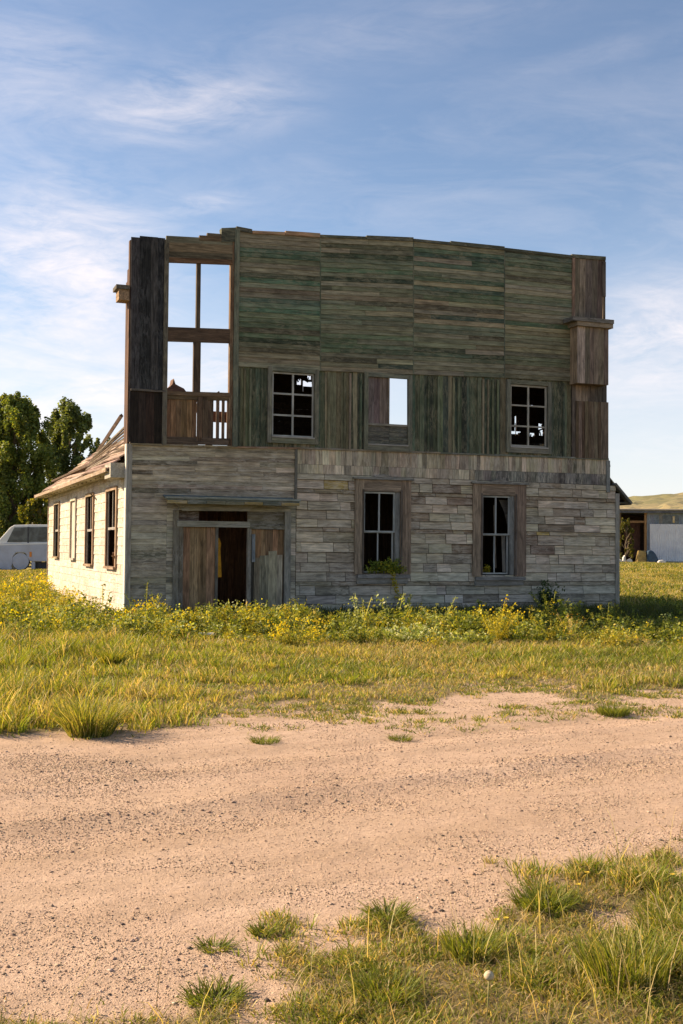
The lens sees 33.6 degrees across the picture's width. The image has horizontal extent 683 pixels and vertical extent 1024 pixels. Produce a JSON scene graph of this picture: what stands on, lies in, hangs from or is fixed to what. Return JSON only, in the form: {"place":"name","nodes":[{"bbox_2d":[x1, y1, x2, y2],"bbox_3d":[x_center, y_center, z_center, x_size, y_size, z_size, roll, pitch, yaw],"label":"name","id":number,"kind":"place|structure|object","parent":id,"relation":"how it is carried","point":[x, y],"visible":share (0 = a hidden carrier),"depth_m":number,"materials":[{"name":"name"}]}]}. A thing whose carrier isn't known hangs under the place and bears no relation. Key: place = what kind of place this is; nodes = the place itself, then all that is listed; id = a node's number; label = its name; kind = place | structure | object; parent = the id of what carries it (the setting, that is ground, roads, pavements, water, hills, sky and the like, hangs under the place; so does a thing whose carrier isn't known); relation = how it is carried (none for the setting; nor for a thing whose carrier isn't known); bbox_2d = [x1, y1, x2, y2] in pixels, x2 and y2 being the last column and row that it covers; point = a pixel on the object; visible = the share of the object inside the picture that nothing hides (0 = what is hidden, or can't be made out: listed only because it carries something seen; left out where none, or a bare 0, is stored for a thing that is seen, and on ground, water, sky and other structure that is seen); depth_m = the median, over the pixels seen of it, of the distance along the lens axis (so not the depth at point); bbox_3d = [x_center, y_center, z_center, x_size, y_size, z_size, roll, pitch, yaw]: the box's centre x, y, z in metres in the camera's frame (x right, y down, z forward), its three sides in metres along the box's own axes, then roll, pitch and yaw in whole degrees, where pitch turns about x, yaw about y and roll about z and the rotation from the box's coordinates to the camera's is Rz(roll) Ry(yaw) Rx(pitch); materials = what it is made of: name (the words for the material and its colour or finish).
{"place":"outdoors","nodes":[
{"label":"outdoors","id":0,"kind":"place"},
{"bbox_2d":[0,561,682,1023],"bbox_3d":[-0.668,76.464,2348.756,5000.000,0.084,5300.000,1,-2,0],"label":"ground","id":1,"kind":"structure","parent":0,"point":[370,867],"depth_m":6.53,"materials":[{"name":"beige sand"}]},
{"bbox_2d":[0,525,47,569],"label":"camper van","id":2,"kind":"object","parent":1,"relation":"on","point":[17,542],"visible":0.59,"depth_m":71.97,"materials":[{"name":"blue paint"}]},
{"bbox_2d":[3,498,47,563],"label":"poplar tree","id":3,"kind":"object","parent":1,"relation":"on","point":[35,506],"visible":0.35,"depth_m":83.15,"materials":[{"name":"green plant"}]},
{"bbox_2d":[3,572,53,595],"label":"goldenrod bush","id":4,"kind":"object","parent":1,"relation":"on","point":[39,581],"visible":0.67,"depth_m":33.61,"materials":[{"name":"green plant"}]},
{"bbox_2d":[0,391,61,553],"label":"poplar tree","id":5,"kind":"object","parent":1,"relation":"on","point":[20,423],"visible":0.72,"depth_m":86.66,"materials":[{"name":"green plant"}]},
{"bbox_2d":[19,396,98,498],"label":"poplar tree","id":6,"kind":"object","parent":1,"relation":"on","point":[69,420],"visible":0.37,"depth_m":91.20,"materials":[{"name":"green plant"}]},
{"bbox_2d":[34,692,141,737],"bbox_3d":[-2.170,1.773,9.861,1.079,0.348,1.107,0,-2,25],"label":"grass tuft","id":7,"kind":"object","parent":1,"relation":"on","point":[78,723],"visible":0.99,"depth_m":9.74,"materials":[{"name":"green plant"}]},
{"bbox_2d":[95,437,109,445],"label":"poplar tree","id":8,"kind":"object","parent":1,"relation":"on","point":[97,439],"visible":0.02,"depth_m":95.13,"materials":[{"name":"green plant"}]},
{"bbox_2d":[93,648,128,668],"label":"grass tuft","id":9,"kind":"object","parent":1,"relation":"on","point":[118,657],"visible":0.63,"depth_m":14.73,"materials":[{"name":"green plant"}]},
{"bbox_2d":[123,600,162,615],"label":"goldenrod bush","id":10,"kind":"object","parent":1,"relation":"on","point":[147,606],"visible":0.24,"depth_m":22.33,"materials":[{"name":"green plant"}]},
{"bbox_2d":[153,621,207,634],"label":"leafy weed","id":11,"kind":"object","parent":1,"relation":"on","point":[189,631],"visible":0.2,"depth_m":19.89,"materials":[{"name":"green plant"}]},
{"bbox_2d":[162,609,215,627],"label":"goldenrod bush","id":12,"kind":"object","parent":1,"relation":"on","point":[183,617],"visible":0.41,"depth_m":20.98,"materials":[{"name":"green plant"}]},
{"bbox_2d":[182,932,248,953],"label":"grass tuft","id":13,"kind":"object","parent":1,"relation":"on","point":[226,945],"visible":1,"depth_m":4.66,"materials":[{"name":"green plant"}]},
{"bbox_2d":[173,972,260,1008],"bbox_3d":[-0.465,1.753,4.126,0.329,0.059,0.368,-1,-2,34],"label":"grass tuft","id":14,"kind":"object","parent":1,"relation":"on","point":[234,995],"visible":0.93,"depth_m":4.13,"materials":[{"name":"green plant"}]},
{"bbox_2d":[239,919,287,938],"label":"grass tuft","id":15,"kind":"object","parent":1,"relation":"on","point":[255,933],"visible":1,"depth_m":4.81,"materials":[{"name":"green plant"}]},
{"bbox_2d":[245,734,284,744],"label":"grass tuft","id":16,"kind":"object","parent":1,"relation":"on","point":[262,741],"visible":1,"depth_m":9.56,"materials":[{"name":"green plant"}]},
{"bbox_2d":[264,614,321,646],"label":"goldenrod bush","id":17,"kind":"object","parent":1,"relation":"on","point":[287,640],"visible":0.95,"depth_m":18.06,"materials":[{"name":"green plant"}]},
{"bbox_2d":[34,226,632,612],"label":"derelict building","id":18,"kind":"structure","parent":1,"relation":"on","point":[327,486],"depth_m":26.66,"materials":[{"name":"grey wood"}]},
{"bbox_2d":[52,501,60,558],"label":"window","id":19,"kind":"structure","parent":18,"relation":"in","point":[58,502],"depth_m":36.36,"materials":[{"name":"brown wood"}]},
{"bbox_2d":[68,497,77,559],"bbox_3d":[-7.671,0.481,32.260,0.120,1.780,1.200,1,-2,-21],"label":"window","id":20,"kind":"structure","parent":18,"relation":"in","point":[73,501],"depth_m":32.45,"materials":[{"name":"white wood"}]},
{"bbox_2d":[83,492,95,566],"bbox_3d":[-6.571,0.452,29.170,0.269,1.900,1.657,1,-2,-21],"label":"window","id":21,"kind":"structure","parent":18,"relation":"in","point":[91,494],"depth_m":29.53,"materials":[{"name":"wood"}]},
{"bbox_2d":[103,485,118,569],"bbox_3d":[-5.328,0.366,26.144,0.201,1.900,1.500,1,-2,-21],"label":"window","id":22,"kind":"structure","parent":18,"relation":"in","point":[113,488],"depth_m":26.25,"materials":[{"name":"wood"}]},
{"bbox_2d":[182,527,217,611],"bbox_3d":[-3.122,1.364,24.865,0.808,2.062,0.060,1,-2,-21],"label":"door","id":23,"kind":"structure","parent":18,"relation":"in","point":[200,544],"depth_m":24.88,"materials":[{"name":"brown wood"}]},
{"bbox_2d":[218,538,221,576],"bbox_3d":[-2.862,1.036,25.488,0.326,0.902,0.050,1,-2,-21],"label":"hanging cloth","id":24,"kind":"object","parent":18,"relation":"hanging from","point":[219,560],"visible":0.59,"depth_m":25.50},
{"bbox_2d":[251,529,283,610],"bbox_3d":[-1.659,1.410,25.404,0.760,2.031,0.091,1,-2,-21],"label":"door","id":25,"kind":"structure","parent":18,"relation":"in","point":[267,546],"depth_m":25.40,"materials":[{"name":"grey wood"}]},
{"bbox_2d":[267,366,318,444],"bbox_3d":[-1.101,-2.418,25.729,1.219,1.728,0.110,1,-2,-21],"label":"window","id":26,"kind":"structure","parent":18,"relation":"in","point":[313,439],"depth_m":25.74,"materials":[{"name":"grey wood"}]},
{"bbox_2d":[352,474,413,583],"bbox_3d":[0.958,0.396,26.447,1.523,2.562,0.220,1,-2,-21],"label":"window","id":27,"kind":"structure","parent":18,"relation":"in","point":[400,488],"depth_m":26.47,"materials":[{"name":"grey wood"}]},
{"bbox_2d":[364,556,406,601],"bbox_3d":[1.027,1.569,26.392,1.214,1.067,0.455,1,-2,-21],"label":"window vine","id":28,"kind":"object","parent":18,"relation":"attached to","point":[390,568],"depth_m":26.37,"materials":[{"name":"green plant"}]},
{"bbox_2d":[363,372,412,451],"bbox_3d":[1.092,-2.344,26.565,1.223,1.824,0.109,1,-2,-21],"label":"window","id":29,"kind":"structure","parent":18,"relation":"in","point":[379,435],"depth_m":26.54,"materials":[{"name":"grey wood"}]},
{"bbox_2d":[483,565,490,572],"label":"window vine","id":30,"kind":"object","parent":18,"relation":"attached to","point":[486,569],"depth_m":27.53,"materials":[{"name":"green plant"}]},
{"bbox_2d":[471,479,528,585],"bbox_3d":[3.809,0.494,27.621,1.561,2.598,0.382,1,-2,-21],"label":"window","id":31,"kind":"structure","parent":18,"relation":"in","point":[514,508],"depth_m":27.62,"materials":[{"name":"grey wood"}]},
{"bbox_2d":[505,379,551,453],"bbox_3d":[4.626,-2.346,27.917,1.259,1.795,0.110,1,-2,-21],"label":"window","id":32,"kind":"structure","parent":18,"relation":"in","point":[509,448],"depth_m":27.93,"materials":[{"name":"grey wood"}]},
{"bbox_2d":[0,681,682,1023],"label":"pebbles","id":33,"kind":"object","parent":1,"relation":"on","point":[527,758],"visible":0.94,"depth_m":6.97,"materials":[{"name":"beige gravel"}]},
{"bbox_2d":[0,576,682,647],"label":"weeds","id":34,"kind":"object","parent":1,"relation":"on","point":[363,626],"visible":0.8,"depth_m":21.03,"materials":[{"name":"green plant"}]},
{"bbox_2d":[333,603,355,631],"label":"leafy weed","id":35,"kind":"object","parent":1,"relation":"on","point":[340,617],"visible":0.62,"depth_m":20.92,"materials":[{"name":"green plant"}]},
{"bbox_2d":[350,896,427,921],"bbox_3d":[0.205,1.773,5.002,0.382,0.071,0.428,1,-2,0],"label":"grass tuft","id":36,"kind":"object","parent":1,"relation":"on","point":[367,910],"visible":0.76,"depth_m":5.03,"materials":[{"name":"green plant"}]},
{"bbox_2d":[341,958,439,1007],"bbox_3d":[0.168,1.731,4.136,0.409,0.091,0.404,1,-2,-21],"label":"grass tuft","id":37,"kind":"object","parent":1,"relation":"on","point":[366,982],"visible":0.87,"depth_m":4.14,"materials":[{"name":"green plant"}]},
{"bbox_2d":[384,733,413,741],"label":"grass tuft","id":38,"kind":"object","parent":1,"relation":"on","point":[403,738],"visible":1,"depth_m":9.84,"materials":[{"name":"green plant"}]},
{"bbox_2d":[374,621,452,642],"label":"leafy weed","id":39,"kind":"object","parent":1,"relation":"on","point":[404,635],"visible":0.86,"depth_m":19.34,"materials":[{"name":"green plant"}]},
{"bbox_2d":[435,629,488,642],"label":"leafy weed","id":40,"kind":"object","parent":1,"relation":"on","point":[454,637],"visible":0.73,"depth_m":19.34,"materials":[{"name":"green plant"}]},
{"bbox_2d":[424,916,514,963],"bbox_3d":[0.509,1.725,4.541,0.413,0.122,0.392,0,-2,26],"label":"grass tuft","id":41,"kind":"object","parent":1,"relation":"on","point":[447,943],"visible":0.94,"depth_m":4.53,"materials":[{"name":"green plant"}]},
{"bbox_2d":[484,970,493,1018],"bbox_3d":[0.513,1.689,3.933,0.037,0.184,0.037,1,-2,0],"label":"seed head","id":42,"kind":"object","parent":1,"relation":"on","point":[488,975],"visible":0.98,"depth_m":3.93},
{"bbox_2d":[475,595,524,641],"bbox_3d":[2.737,1.859,19.527,0.827,0.876,0.940,1,-2,0],"label":"goldenrod bush","id":43,"kind":"object","parent":1,"relation":"on","point":[500,634],"visible":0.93,"depth_m":19.49,"materials":[{"name":"green plant"}]},
{"bbox_2d":[498,877,588,917],"bbox_3d":[0.932,1.760,5.150,0.455,0.101,0.508,0,-2,21],"label":"grass tuft","id":44,"kind":"object","parent":1,"relation":"on","point":[526,900],"visible":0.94,"depth_m":5.14,"materials":[{"name":"green plant"}]},
{"bbox_2d":[536,580,565,607],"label":"wild shrub","id":45,"kind":"object","parent":1,"relation":"on","point":[542,600],"visible":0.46,"depth_m":27.54,"materials":[{"name":"green plant"}]},
{"bbox_2d":[556,608,584,639],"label":"leafy weed","id":46,"kind":"object","parent":1,"relation":"on","point":[569,622],"visible":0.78,"depth_m":20.14,"materials":[{"name":"green plant"}]},
{"bbox_2d":[593,702,637,716],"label":"grass tuft","id":47,"kind":"object","parent":1,"relation":"on","point":[620,712],"visible":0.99,"depth_m":11.35,"materials":[{"name":"green plant"}]},
{"bbox_2d":[560,913,682,995],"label":"grass tuft","id":48,"kind":"object","parent":1,"relation":"on","point":[593,960],"visible":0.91,"depth_m":4.21,"materials":[{"name":"green plant"}]},
{"bbox_2d":[620,517,634,559],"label":"young tree","id":49,"kind":"object","parent":1,"relation":"on","point":[629,530],"visible":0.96,"depth_m":147.97,"materials":[{"name":"green plant"}]},
{"bbox_2d":[630,618,651,637],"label":"leafy weed","id":50,"kind":"object","parent":1,"relation":"on","point":[643,628],"visible":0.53,"depth_m":20.39,"materials":[{"name":"green plant"}]},
{"bbox_2d":[636,551,646,561],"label":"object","id":51,"kind":"object","parent":1,"relation":"on","point":[640,556],"visible":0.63,"depth_m":147.41,"materials":[{"name":"beige stone"}]},
{"bbox_2d":[614,886,682,943],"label":"grass tuft","id":52,"kind":"object","parent":1,"relation":"on","point":[651,915],"visible":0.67,"depth_m":4.84,"materials":[{"name":"green plant"}]},
{"bbox_2d":[620,509,682,562],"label":"barn","id":53,"kind":"structure","parent":1,"relation":"on","point":[658,533],"depth_m":149.83,"materials":[{"name":"metal"}]},
{"bbox_2d":[650,524,682,561],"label":"sliding door","id":54,"kind":"structure","parent":53,"relation":"in","point":[666,540],"depth_m":149.75,"materials":[{"name":"metal"}]},
{"bbox_2d":[659,515,678,523],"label":"window","id":55,"kind":"structure","parent":53,"relation":"in","point":[662,519],"depth_m":149.97,"materials":[{"name":"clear glass"}]},
{"bbox_2d":[646,550,658,561],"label":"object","id":56,"kind":"object","parent":1,"relation":"on","point":[651,556],"visible":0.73,"depth_m":146.91,"materials":[{"name":"blue"}]},
{"bbox_2d":[0,561,682,1023],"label":"grass","id":57,"kind":"structure","parent":0,"point":[66,659],"depth_m":11.54,"materials":[{"name":"green plant"}]},
{"bbox_2d":[0,0,682,504],"label":"sky","id":58,"kind":"structure","parent":0,"point":[550,126],"materials":[{"name":"blue"}]},
{"bbox_2d":[620,492,682,508],"bbox_3d":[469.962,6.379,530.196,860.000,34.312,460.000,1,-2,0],"label":"hill","id":59,"kind":"structure","parent":0,"point":[667,501],"depth_m":465.47,"materials":[{"name":"beige soil"}]}
]}

